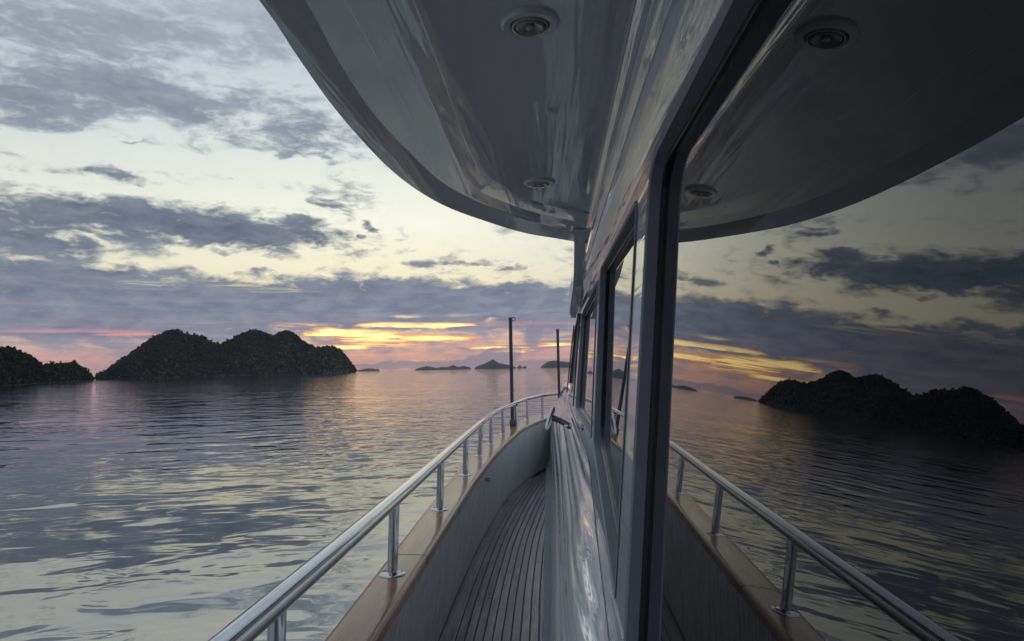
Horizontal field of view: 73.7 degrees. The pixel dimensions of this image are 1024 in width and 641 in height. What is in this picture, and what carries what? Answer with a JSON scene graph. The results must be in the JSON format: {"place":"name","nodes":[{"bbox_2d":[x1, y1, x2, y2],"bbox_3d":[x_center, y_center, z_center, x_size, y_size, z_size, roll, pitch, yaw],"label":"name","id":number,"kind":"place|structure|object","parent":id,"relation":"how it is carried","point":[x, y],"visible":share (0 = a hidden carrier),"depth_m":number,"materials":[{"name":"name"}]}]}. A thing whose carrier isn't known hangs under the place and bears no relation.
{"place":"outdoors","nodes":[
{"label":"outdoors","id":0,"kind":"place"},
{"bbox_2d":[0,359,91,385],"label":"headland","id":1,"kind":"structure","parent":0,"point":[37,376],"depth_m":410.13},
{"bbox_2d":[0,345,95,385],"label":"headland forest","id":2,"kind":"object","parent":1,"relation":"on","point":[26,366],"visible":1,"depth_m":415.64,"materials":[{"name":"green plant"}]},
{"bbox_2d":[104,335,355,379],"bbox_3d":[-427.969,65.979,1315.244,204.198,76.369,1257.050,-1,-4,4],"label":"island","id":3,"kind":"structure","parent":0,"point":[249,369],"depth_m":1046.64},
{"bbox_2d":[95,328,357,379],"bbox_3d":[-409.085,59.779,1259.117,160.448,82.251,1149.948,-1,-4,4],"label":"island forest","id":4,"kind":"object","parent":3,"relation":"on","point":[138,358],"visible":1,"depth_m":996.41,"materials":[{"name":"green plant"}]},
{"bbox_2d":[0,367,570,640],"bbox_3d":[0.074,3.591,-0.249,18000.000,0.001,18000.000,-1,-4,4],"label":"sea water","id":5,"kind":"structure","parent":0,"point":[182,509],"depth_m":22.17,"materials":[{"name":"grey liquid"}]},
{"bbox_2d":[208,0,1023,640],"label":"yacht","id":6,"kind":"object","parent":5,"relation":"on","point":[790,402],"visible":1,"depth_m":0.62,"materials":[{"name":"white plastic"}]},
{"bbox_2d":[575,281,596,437],"bbox_3d":[0.330,0.164,2.951,0.084,0.539,1.637,-1,-4,4],"label":"window","id":7,"kind":"structure","parent":6,"relation":"in","point":[585,374],"depth_m":3.18,"materials":[{"name":"glass"}]},
{"bbox_2d":[593,201,636,599],"bbox_3d":[0.245,0.146,1.677,0.100,0.711,1.054,-1,-4,4],"label":"window","id":8,"kind":"structure","parent":6,"relation":"in","point":[617,269],"depth_m":1.66,"materials":[{"name":"glass"}]},
{"bbox_2d":[623,0,1023,640],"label":"window","id":9,"kind":"structure","parent":6,"relation":"in","point":[829,431],"depth_m":0.37,"materials":[{"name":"glass"}]},
{"bbox_2d":[0,0,579,376],"label":"sky","id":10,"kind":"structure","parent":0,"point":[165,164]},
{"bbox_2d":[357,368,379,371],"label":"island","id":11,"kind":"structure","parent":0,"point":[367,369],"depth_m":4558.78,"materials":[{"name":"grey plant"}]},
{"bbox_2d":[415,365,470,369],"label":"island","id":12,"kind":"structure","parent":0,"point":[453,367],"depth_m":4435.56,"materials":[{"name":"grey plant"}]},
{"bbox_2d":[475,359,515,368],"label":"island","id":13,"kind":"structure","parent":0,"point":[492,364],"depth_m":4057.77,"materials":[{"name":"grey plant"}]},
{"bbox_2d":[540,360,570,367],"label":"island","id":14,"kind":"structure","parent":0,"point":[551,364],"depth_m":3852.68,"materials":[{"name":"grey plant"}]}
]}

